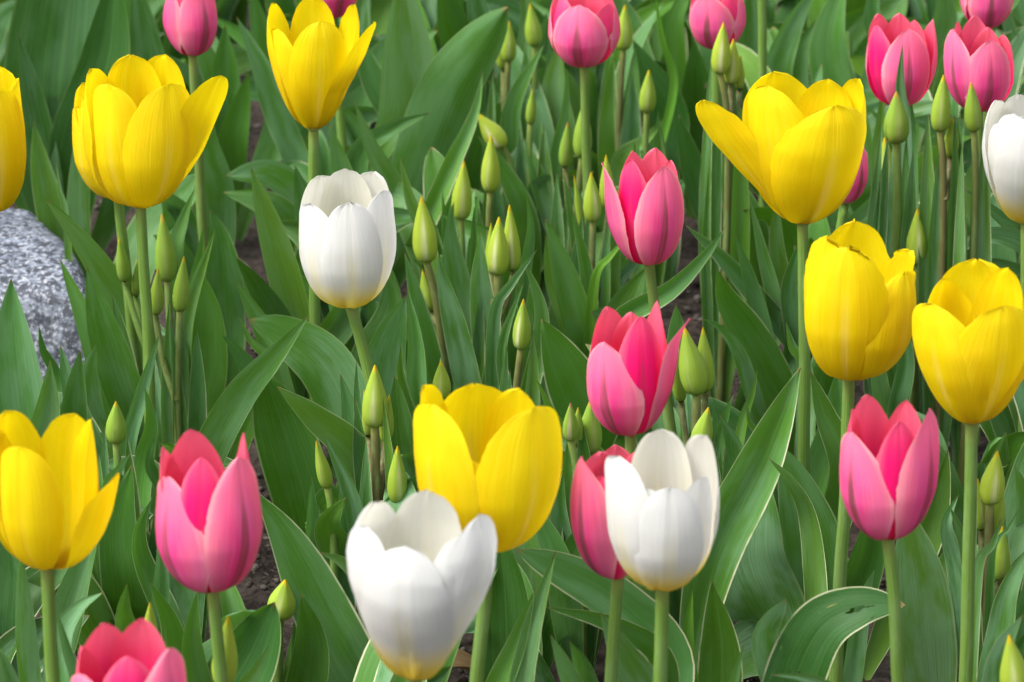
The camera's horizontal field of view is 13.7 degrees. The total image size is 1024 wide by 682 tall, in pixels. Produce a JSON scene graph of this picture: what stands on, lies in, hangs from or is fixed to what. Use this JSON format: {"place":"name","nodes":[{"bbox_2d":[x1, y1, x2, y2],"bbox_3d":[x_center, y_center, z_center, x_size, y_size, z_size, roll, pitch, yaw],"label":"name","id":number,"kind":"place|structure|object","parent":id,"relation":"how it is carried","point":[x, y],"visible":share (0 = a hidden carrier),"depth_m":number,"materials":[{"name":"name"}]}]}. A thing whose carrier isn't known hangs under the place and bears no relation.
{"place":"outdoors","nodes":[
{"label":"outdoors","id":0,"kind":"place"},
{"bbox_2d":[9,3,987,681],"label":"soil","id":1,"kind":"structure","parent":0,"point":[249,253],"depth_m":3.35,"materials":[{"name":"brown soil"}]},
{"bbox_2d":[0,66,61,437],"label":"yellow tulip","id":2,"kind":"object","parent":1,"relation":"on","point":[29,393],"visible":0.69,"depth_m":2.91,"materials":[{"name":"green plant"}]},
{"bbox_2d":[0,208,85,380],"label":"granite block","id":3,"kind":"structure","parent":1,"relation":"on","point":[31,251],"depth_m":3.17,"materials":[{"name":"grey stone"}]},
{"bbox_2d":[0,541,96,678],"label":"leafy tulip","id":4,"kind":"object","parent":1,"relation":"on","point":[72,582],"visible":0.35,"depth_m":2.62,"materials":[{"name":"green plant"}]},
{"bbox_2d":[0,410,118,681],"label":"yellow tulip","id":5,"kind":"object","parent":1,"relation":"on","point":[56,506],"visible":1,"depth_m":2.25,"materials":[{"name":"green plant"}]},
{"bbox_2d":[31,122,90,278],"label":"leafy tulip","id":6,"kind":"object","parent":1,"relation":"on","point":[44,184],"visible":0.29,"depth_m":3.28,"materials":[{"name":"green plant"}]},
{"bbox_2d":[0,560,134,681],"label":"leafy tulip","id":7,"kind":"object","parent":1,"relation":"on","point":[28,660],"visible":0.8,"depth_m":2.51,"materials":[{"name":"green plant"}]},
{"bbox_2d":[0,0,164,250],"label":"leafy tulip","id":8,"kind":"object","parent":1,"relation":"on","point":[56,51],"visible":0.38,"depth_m":3.48,"materials":[{"name":"green plant"}]},
{"bbox_2d":[28,542,207,651],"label":"leafy tulip","id":9,"kind":"object","parent":1,"relation":"on","point":[98,610],"visible":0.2,"depth_m":2.69,"materials":[{"name":"green plant"}]},
{"bbox_2d":[56,163,195,335],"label":"leafy tulip","id":10,"kind":"object","parent":1,"relation":"on","point":[185,189],"visible":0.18,"depth_m":3.25,"materials":[{"name":"green plant"}]},
{"bbox_2d":[71,618,186,681],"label":"pink tulip","id":11,"kind":"object","parent":1,"relation":"on","point":[136,651],"visible":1,"depth_m":2.10,"materials":[{"name":"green plant"}]},
{"bbox_2d":[74,388,184,653],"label":"budding tulip","id":12,"kind":"object","parent":1,"relation":"on","point":[127,554],"visible":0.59,"depth_m":2.69,"materials":[{"name":"green plant"}]},
{"bbox_2d":[46,83,227,453],"bbox_3d":[-0.279,-0.041,3.045,0.110,0.316,0.116,-12,23,-29],"label":"yellow tulip","id":13,"kind":"object","parent":1,"relation":"on","point":[119,372],"visible":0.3,"depth_m":3.02,"materials":[{"name":"green plant"}]},
{"bbox_2d":[83,214,214,446],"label":"budding tulip","id":14,"kind":"object","parent":1,"relation":"on","point":[166,263],"visible":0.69,"depth_m":2.99,"materials":[{"name":"green plant"}]},
{"bbox_2d":[151,547,169,633],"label":"leafy tulip","id":15,"kind":"object","parent":1,"relation":"on","point":[161,580],"visible":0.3,"depth_m":2.62,"materials":[{"name":"green plant"}]},
{"bbox_2d":[58,256,265,518],"bbox_3d":[-0.249,0.051,2.932,0.172,0.218,0.108,0,20,0],"label":"budding tulip","id":16,"kind":"object","parent":1,"relation":"on","point":[169,389],"visible":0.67,"depth_m":2.95,"materials":[{"name":"green plant"}]},
{"bbox_2d":[60,54,308,527],"bbox_3d":[-0.216,0.001,2.851,0.185,0.368,0.088,17,26,39],"label":"yellow tulip","id":17,"kind":"object","parent":1,"relation":"on","point":[147,126],"visible":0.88,"depth_m":2.83,"materials":[{"name":"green plant"}]},
{"bbox_2d":[124,0,251,75],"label":"leafy tulip","id":18,"kind":"object","parent":1,"relation":"on","point":[242,59],"visible":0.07,"depth_m":3.83,"materials":[{"name":"green plant"}]},
{"bbox_2d":[168,36,218,94],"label":"leafy tulip","id":19,"kind":"object","parent":1,"relation":"on","point":[205,60],"visible":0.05,"depth_m":3.67,"materials":[{"name":"green plant"}]},
{"bbox_2d":[153,0,245,388],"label":"pink tulip","id":20,"kind":"object","parent":1,"relation":"on","point":[190,27],"visible":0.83,"depth_m":3.20,"materials":[{"name":"green plant"}]},
{"bbox_2d":[155,429,262,681],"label":"pink tulip","id":21,"kind":"object","parent":1,"relation":"on","point":[209,524],"visible":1,"depth_m":2.21,"materials":[{"name":"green plant"}]},
{"bbox_2d":[189,126,235,245],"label":"leafy tulip","id":22,"kind":"object","parent":1,"relation":"on","point":[220,205],"visible":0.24,"depth_m":3.39,"materials":[{"name":"green plant"}]},
{"bbox_2d":[211,615,237,681],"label":"budding tulip","id":23,"kind":"object","parent":1,"relation":"on","point":[231,655],"visible":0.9,"depth_m":2.27,"materials":[{"name":"green plant"}]},
{"bbox_2d":[219,586,255,628],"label":"leafy tulip","id":24,"kind":"object","parent":1,"relation":"on","point":[234,608],"visible":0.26,"depth_m":2.63,"materials":[{"name":"green plant"}]},
{"bbox_2d":[188,0,294,240],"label":"leafy tulip","id":25,"kind":"object","parent":1,"relation":"on","point":[232,124],"visible":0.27,"depth_m":3.53,"materials":[{"name":"green plant"}]},
{"bbox_2d":[150,495,369,681],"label":"budding tulip","id":26,"kind":"object","parent":1,"relation":"on","point":[329,639],"visible":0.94,"depth_m":2.56,"materials":[{"name":"green plant"}]},
{"bbox_2d":[236,168,378,399],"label":"leafy tulip","id":27,"kind":"object","parent":1,"relation":"on","point":[283,292],"visible":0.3,"depth_m":3.14,"materials":[{"name":"green plant"}]},
{"bbox_2d":[235,0,406,478],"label":"yellow tulip","id":28,"kind":"object","parent":1,"relation":"on","point":[316,55],"visible":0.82,"depth_m":2.98,"materials":[{"name":"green plant"}]},
{"bbox_2d":[217,17,437,126],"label":"leafy tulip","id":29,"kind":"object","parent":1,"relation":"on","point":[358,96],"visible":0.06,"depth_m":3.66,"materials":[{"name":"green plant"}]},
{"bbox_2d":[250,314,414,564],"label":"leafy tulip","id":30,"kind":"object","parent":1,"relation":"on","point":[290,429],"visible":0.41,"depth_m":2.86,"materials":[{"name":"green plant"}]},
{"bbox_2d":[237,0,433,165],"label":"leafy tulip","id":31,"kind":"object","parent":1,"relation":"on","point":[390,85],"visible":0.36,"depth_m":3.47,"materials":[{"name":"green plant"}]},
{"bbox_2d":[287,0,392,37],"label":"leafy tulip","id":32,"kind":"object","parent":1,"relation":"on","point":[380,12],"visible":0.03,"depth_m":3.90,"materials":[{"name":"green plant"}]},
{"bbox_2d":[320,107,360,149],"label":"leafy tulip","id":33,"kind":"object","parent":1,"relation":"on","point":[353,134],"visible":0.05,"depth_m":3.57,"materials":[{"name":"green plant"}]},
{"bbox_2d":[289,115,403,182],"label":"leafy tulip","id":34,"kind":"object","parent":1,"relation":"on","point":[387,147],"visible":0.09,"depth_m":3.46,"materials":[{"name":"green plant"}]},
{"bbox_2d":[299,168,395,454],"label":"white tulip","id":35,"kind":"object","parent":1,"relation":"on","point":[347,239],"visible":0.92,"depth_m":2.66,"materials":[{"name":"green plant"}]},
{"bbox_2d":[314,364,406,613],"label":"budding tulip","id":36,"kind":"object","parent":1,"relation":"on","point":[378,471],"visible":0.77,"depth_m":2.70,"materials":[{"name":"green plant"}]},
{"bbox_2d":[306,441,418,614],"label":"budding tulip","id":37,"kind":"object","parent":1,"relation":"on","point":[324,475],"visible":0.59,"depth_m":2.70,"materials":[{"name":"green plant"}]},
{"bbox_2d":[223,0,508,288],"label":"pink tulip","id":38,"kind":"object","parent":1,"relation":"on","point":[441,115],"visible":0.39,"depth_m":3.37,"materials":[{"name":"green plant"}]},
{"bbox_2d":[353,640,450,681],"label":"leafy tulip","id":39,"kind":"object","parent":1,"relation":"on","point":[371,667],"visible":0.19,"depth_m":2.52,"materials":[{"name":"green plant"}]},
{"bbox_2d":[380,361,454,477],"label":"budding tulip","id":40,"kind":"object","parent":1,"relation":"on","point":[441,382],"visible":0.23,"depth_m":2.74,"materials":[{"name":"green plant"}]},
{"bbox_2d":[346,489,496,681],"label":"white tulip","id":41,"kind":"object","parent":1,"relation":"on","point":[421,566],"visible":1,"depth_m":2.11,"materials":[{"name":"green plant"}]},
{"bbox_2d":[392,147,456,285],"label":"leafy tulip","id":42,"kind":"object","parent":1,"relation":"on","point":[434,159],"visible":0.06,"depth_m":3.33,"materials":[{"name":"green plant"}]},
{"bbox_2d":[361,0,531,161],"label":"leafy tulip","id":43,"kind":"object","parent":1,"relation":"on","point":[450,18],"visible":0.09,"depth_m":3.64,"materials":[{"name":"green plant"}]},
{"bbox_2d":[400,159,520,339],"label":"budding tulip","id":44,"kind":"object","parent":1,"relation":"on","point":[452,242],"visible":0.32,"depth_m":3.13,"materials":[{"name":"green plant"}]},
{"bbox_2d":[405,196,549,405],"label":"budding tulip","id":45,"kind":"object","parent":1,"relation":"on","point":[424,297],"visible":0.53,"depth_m":3.02,"materials":[{"name":"green plant"}]},
{"bbox_2d":[406,205,549,408],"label":"budding tulip","id":46,"kind":"object","parent":1,"relation":"on","point":[478,358],"visible":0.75,"depth_m":2.98,"materials":[{"name":"green plant"}]},
{"bbox_2d":[413,383,562,681],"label":"yellow tulip","id":47,"kind":"object","parent":1,"relation":"on","point":[494,454],"visible":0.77,"depth_m":2.27,"materials":[{"name":"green plant"}]},
{"bbox_2d":[456,21,543,218],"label":"budding tulip","id":48,"kind":"object","parent":1,"relation":"on","point":[507,114],"visible":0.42,"depth_m":3.46,"materials":[{"name":"green plant"}]},
{"bbox_2d":[397,298,617,477],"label":"budding tulip","id":49,"kind":"object","parent":1,"relation":"on","point":[521,342],"visible":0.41,"depth_m":2.86,"materials":[{"name":"green plant"}]},
{"bbox_2d":[486,590,534,681],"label":"leafy tulip","id":50,"kind":"object","parent":1,"relation":"on","point":[500,671],"visible":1,"depth_m":2.44,"materials":[{"name":"green plant"}]},
{"bbox_2d":[475,550,554,681],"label":"leafy tulip","id":51,"kind":"object","parent":1,"relation":"on","point":[509,599],"visible":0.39,"depth_m":2.59,"materials":[{"name":"green plant"}]},
{"bbox_2d":[471,114,573,271],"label":"budding tulip","id":52,"kind":"object","parent":1,"relation":"on","point":[488,127],"visible":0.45,"depth_m":3.40,"materials":[{"name":"green plant"}]},
{"bbox_2d":[478,72,569,309],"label":"budding tulip","id":53,"kind":"object","parent":1,"relation":"on","point":[530,166],"visible":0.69,"depth_m":3.38,"materials":[{"name":"green plant"}]},
{"bbox_2d":[439,135,638,347],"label":"budding tulip","id":54,"kind":"object","parent":1,"relation":"on","point":[490,175],"visible":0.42,"depth_m":3.17,"materials":[{"name":"green plant"}]},
{"bbox_2d":[499,4,592,208],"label":"budding tulip","id":55,"kind":"object","parent":1,"relation":"on","point":[549,94],"visible":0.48,"depth_m":3.52,"materials":[{"name":"green plant"}]},
{"bbox_2d":[511,402,602,669],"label":"budding tulip","id":56,"kind":"object","parent":1,"relation":"on","point":[582,436],"visible":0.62,"depth_m":2.70,"materials":[{"name":"green plant"}]},
{"bbox_2d":[465,0,674,71],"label":"leafy tulip","id":57,"kind":"object","parent":1,"relation":"on","point":[644,14],"visible":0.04,"depth_m":3.69,"materials":[{"name":"green plant"}]},
{"bbox_2d":[509,444,653,681],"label":"pink tulip","id":58,"kind":"object","parent":1,"relation":"on","point":[626,661],"visible":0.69,"depth_m":2.36,"materials":[{"name":"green plant"}]},
{"bbox_2d":[548,0,620,249],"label":"pink tulip","id":59,"kind":"object","parent":1,"relation":"on","point":[583,35],"visible":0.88,"depth_m":3.14,"materials":[{"name":"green plant"}]},
{"bbox_2d":[550,110,626,302],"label":"budding tulip","id":60,"kind":"object","parent":1,"relation":"on","point":[559,223],"visible":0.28,"depth_m":3.26,"materials":[{"name":"green plant"}]},
{"bbox_2d":[541,305,683,448],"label":"leafy tulip","id":61,"kind":"object","parent":1,"relation":"on","point":[564,361],"visible":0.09,"depth_m":2.96,"materials":[{"name":"green plant"}]},
{"bbox_2d":[540,0,689,190],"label":"budding tulip","id":62,"kind":"object","parent":1,"relation":"on","point":[615,122],"visible":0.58,"depth_m":3.52,"materials":[{"name":"green plant"}]},
{"bbox_2d":[517,300,742,681],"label":"pink tulip","id":63,"kind":"object","parent":1,"relation":"on","point":[632,365],"visible":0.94,"depth_m":2.45,"materials":[{"name":"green plant"}]},
{"bbox_2d":[544,155,725,358],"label":"budding tulip","id":64,"kind":"object","parent":1,"relation":"on","point":[580,286],"visible":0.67,"depth_m":3.08,"materials":[{"name":"green plant"}]},
{"bbox_2d":[585,344,701,448],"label":"leafy tulip","id":65,"kind":"object","parent":1,"relation":"on","point":[658,424],"visible":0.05,"depth_m":2.90,"materials":[{"name":"green plant"}]},
{"bbox_2d":[610,70,684,310],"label":"budding tulip","id":66,"kind":"object","parent":1,"relation":"on","point":[642,146],"visible":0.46,"depth_m":3.39,"materials":[{"name":"green plant"}]},
{"bbox_2d":[640,0,698,125],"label":"leafy tulip","id":67,"kind":"object","parent":1,"relation":"on","point":[657,52],"visible":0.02,"depth_m":3.74,"materials":[{"name":"green plant"}]},
{"bbox_2d":[605,429,744,681],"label":"white tulip","id":68,"kind":"object","parent":1,"relation":"on","point":[662,494],"visible":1,"depth_m":2.22,"materials":[{"name":"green plant"}]},
{"bbox_2d":[601,148,756,465],"bbox_3d":[0.113,0.040,2.777,0.114,0.344,0.058,-7,21,-19],"label":"pink tulip","id":69,"kind":"object","parent":1,"relation":"on","point":[644,207],"visible":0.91,"depth_m":2.71,"materials":[{"name":"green plant"}]},
{"bbox_2d":[561,367,804,678],"bbox_3d":[0.112,0.116,2.729,0.135,0.244,0.253,-9,22,-23],"label":"budding tulip","id":70,"kind":"object","parent":1,"relation":"on","point":[747,569],"visible":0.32,"depth_m":2.71,"materials":[{"name":"green plant"}]},
{"bbox_2d":[613,0,757,218],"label":"leafy tulip","id":71,"kind":"object","parent":1,"relation":"on","point":[692,74],"visible":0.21,"depth_m":3.61,"materials":[{"name":"green plant"}]},
{"bbox_2d":[672,327,755,482],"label":"budding tulip","id":72,"kind":"object","parent":1,"relation":"on","point":[694,375],"visible":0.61,"depth_m":2.77,"materials":[{"name":"green plant"}]},
{"bbox_2d":[689,0,745,273],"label":"pink tulip","id":73,"kind":"object","parent":1,"relation":"on","point":[707,18],"visible":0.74,"depth_m":3.17,"materials":[{"name":"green plant"}]},
{"bbox_2d":[698,22,798,415],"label":"budding tulip","id":74,"kind":"object","parent":1,"relation":"on","point":[779,274],"visible":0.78,"depth_m":3.15,"materials":[{"name":"green plant"}]},
{"bbox_2d":[701,357,842,513],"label":"leafy tulip","id":75,"kind":"object","parent":1,"relation":"on","point":[824,379],"visible":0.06,"depth_m":2.98,"materials":[{"name":"green plant"}]},
{"bbox_2d":[695,71,866,594],"bbox_3d":[0.191,0.019,2.787,0.110,0.385,0.178,-8,21,-20],"label":"yellow tulip","id":76,"kind":"object","parent":1,"relation":"on","point":[790,147],"visible":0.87,"depth_m":2.75,"materials":[{"name":"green plant"}]},
{"bbox_2d":[704,149,867,455],"bbox_3d":[0.188,-0.011,3.023,0.124,0.272,0.047,-5,21,-13],"label":"pink tulip","id":77,"kind":"object","parent":1,"relation":"on","point":[745,333],"visible":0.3,"depth_m":3.02,"materials":[{"name":"green plant"}]},
{"bbox_2d":[704,0,879,108],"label":"leafy tulip","id":78,"kind":"object","parent":1,"relation":"on","point":[822,40],"visible":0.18,"depth_m":3.57,"materials":[{"name":"green plant"}]},
{"bbox_2d":[678,0,933,288],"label":"pink tulip","id":79,"kind":"object","parent":1,"relation":"on","point":[689,158],"visible":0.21,"depth_m":3.42,"materials":[{"name":"green plant"}]},
{"bbox_2d":[735,43,878,117],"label":"leafy tulip","id":80,"kind":"object","parent":1,"relation":"on","point":[749,57],"visible":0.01,"depth_m":3.55,"materials":[{"name":"green plant"}]},
{"bbox_2d":[687,13,936,359],"bbox_3d":[0.231,-0.076,3.117,0.130,0.331,0.192,12,23,30],"label":"pink tulip","id":81,"kind":"object","parent":1,"relation":"on","point":[886,40],"visible":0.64,"depth_m":3.07,"materials":[{"name":"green plant"}]},
{"bbox_2d":[751,586,904,681],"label":"leafy tulip","id":82,"kind":"object","parent":1,"relation":"on","point":[817,631],"visible":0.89,"depth_m":2.46,"materials":[{"name":"green plant"}]},
{"bbox_2d":[769,218,915,681],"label":"yellow tulip","id":83,"kind":"object","parent":1,"relation":"on","point":[859,296],"visible":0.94,"depth_m":2.50,"materials":[{"name":"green plant"}]},
{"bbox_2d":[743,160,967,263],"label":"leafy tulip","id":84,"kind":"object","parent":1,"relation":"on","point":[789,229],"visible":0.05,"depth_m":3.18,"materials":[{"name":"green plant"}]},
{"bbox_2d":[808,0,929,79],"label":"leafy tulip","id":85,"kind":"object","parent":1,"relation":"on","point":[856,39],"visible":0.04,"depth_m":3.77,"materials":[{"name":"green plant"}]},
{"bbox_2d":[863,44,916,395],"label":"budding tulip","id":86,"kind":"object","parent":1,"relation":"on","point":[892,209],"visible":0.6,"depth_m":3.02,"materials":[{"name":"green plant"}]},
{"bbox_2d":[843,450,950,680],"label":"leafy tulip","id":87,"kind":"object","parent":1,"relation":"on","point":[866,559],"visible":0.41,"depth_m":2.73,"materials":[{"name":"green plant"}]},
{"bbox_2d":[773,394,1022,681],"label":"pink tulip","id":88,"kind":"object","parent":1,"relation":"on","point":[888,473],"visible":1,"depth_m":2.28,"materials":[{"name":"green plant"}]},
{"bbox_2d":[871,75,964,447],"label":"budding tulip","id":89,"kind":"object","parent":1,"relation":"on","point":[943,187],"visible":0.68,"depth_m":3.00,"materials":[{"name":"green plant"}]},
{"bbox_2d":[871,100,964,208],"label":"budding tulip","id":90,"kind":"object","parent":1,"relation":"on","point":[880,118],"visible":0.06,"depth_m":3.13,"materials":[{"name":"green plant"}]},
{"bbox_2d":[867,209,969,412],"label":"budding tulip","id":91,"kind":"object","parent":1,"relation":"on","point":[915,232],"visible":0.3,"depth_m":3.02,"materials":[{"name":"green plant"}]},
{"bbox_2d":[888,419,1023,557],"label":"leafy tulip","id":92,"kind":"object","parent":1,"relation":"on","point":[1002,448],"visible":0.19,"depth_m":2.75,"materials":[{"name":"green plant"}]},
{"bbox_2d":[895,450,1019,681],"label":"budding tulip","id":93,"kind":"object","parent":1,"relation":"on","point":[930,581],"visible":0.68,"depth_m":2.61,"materials":[{"name":"green plant"}]},
{"bbox_2d":[916,0,1013,219],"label":"pink tulip","id":94,"kind":"object","parent":1,"relation":"on","point":[992,13],"visible":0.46,"depth_m":3.23,"materials":[{"name":"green plant"}]},
{"bbox_2d":[912,258,1023,681],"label":"yellow tulip","id":95,"kind":"object","parent":1,"relation":"on","point":[968,329],"visible":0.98,"depth_m":2.45,"materials":[{"name":"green plant"}]},
{"bbox_2d":[946,82,991,490],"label":"budding tulip","id":96,"kind":"object","parent":1,"relation":"on","point":[980,235],"visible":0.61,"depth_m":3.00,"materials":[{"name":"green plant"}]},
{"bbox_2d":[916,411,1023,477],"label":"leafy tulip","id":97,"kind":"object","parent":1,"relation":"on","point":[1015,440],"visible":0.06,"depth_m":2.75,"materials":[{"name":"green plant"}]},
{"bbox_2d":[929,0,1023,114],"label":"leafy tulip","id":98,"kind":"object","parent":1,"relation":"on","point":[945,19],"visible":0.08,"depth_m":3.62,"materials":[{"name":"green plant"}]},
{"bbox_2d":[944,15,1020,445],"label":"pink tulip","id":99,"kind":"object","parent":1,"relation":"on","point":[978,54],"visible":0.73,"depth_m":3.04,"materials":[{"name":"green plant"}]},
{"bbox_2d":[976,442,1023,600],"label":"leafy tulip","id":100,"kind":"object","parent":1,"relation":"on","point":[1016,539],"visible":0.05,"depth_m":2.71,"materials":[{"name":"green plant"}]},
{"bbox_2d":[979,379,1023,442],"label":"leafy tulip","id":101,"kind":"object","parent":1,"relation":"on","point":[1000,424],"visible":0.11,"depth_m":2.89,"materials":[{"name":"green plant"}]},
{"bbox_2d":[982,94,1023,431],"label":"white tulip","id":102,"kind":"object","parent":1,"relation":"on","point":[1003,147],"visible":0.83,"depth_m":2.80,"materials":[{"name":"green plant"}]},
{"bbox_2d":[1000,634,1023,681],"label":"budding tulip","id":103,"kind":"object","parent":1,"relation":"on","point":[1012,667],"visible":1,"depth_m":2.29,"materials":[{"name":"green plant"}]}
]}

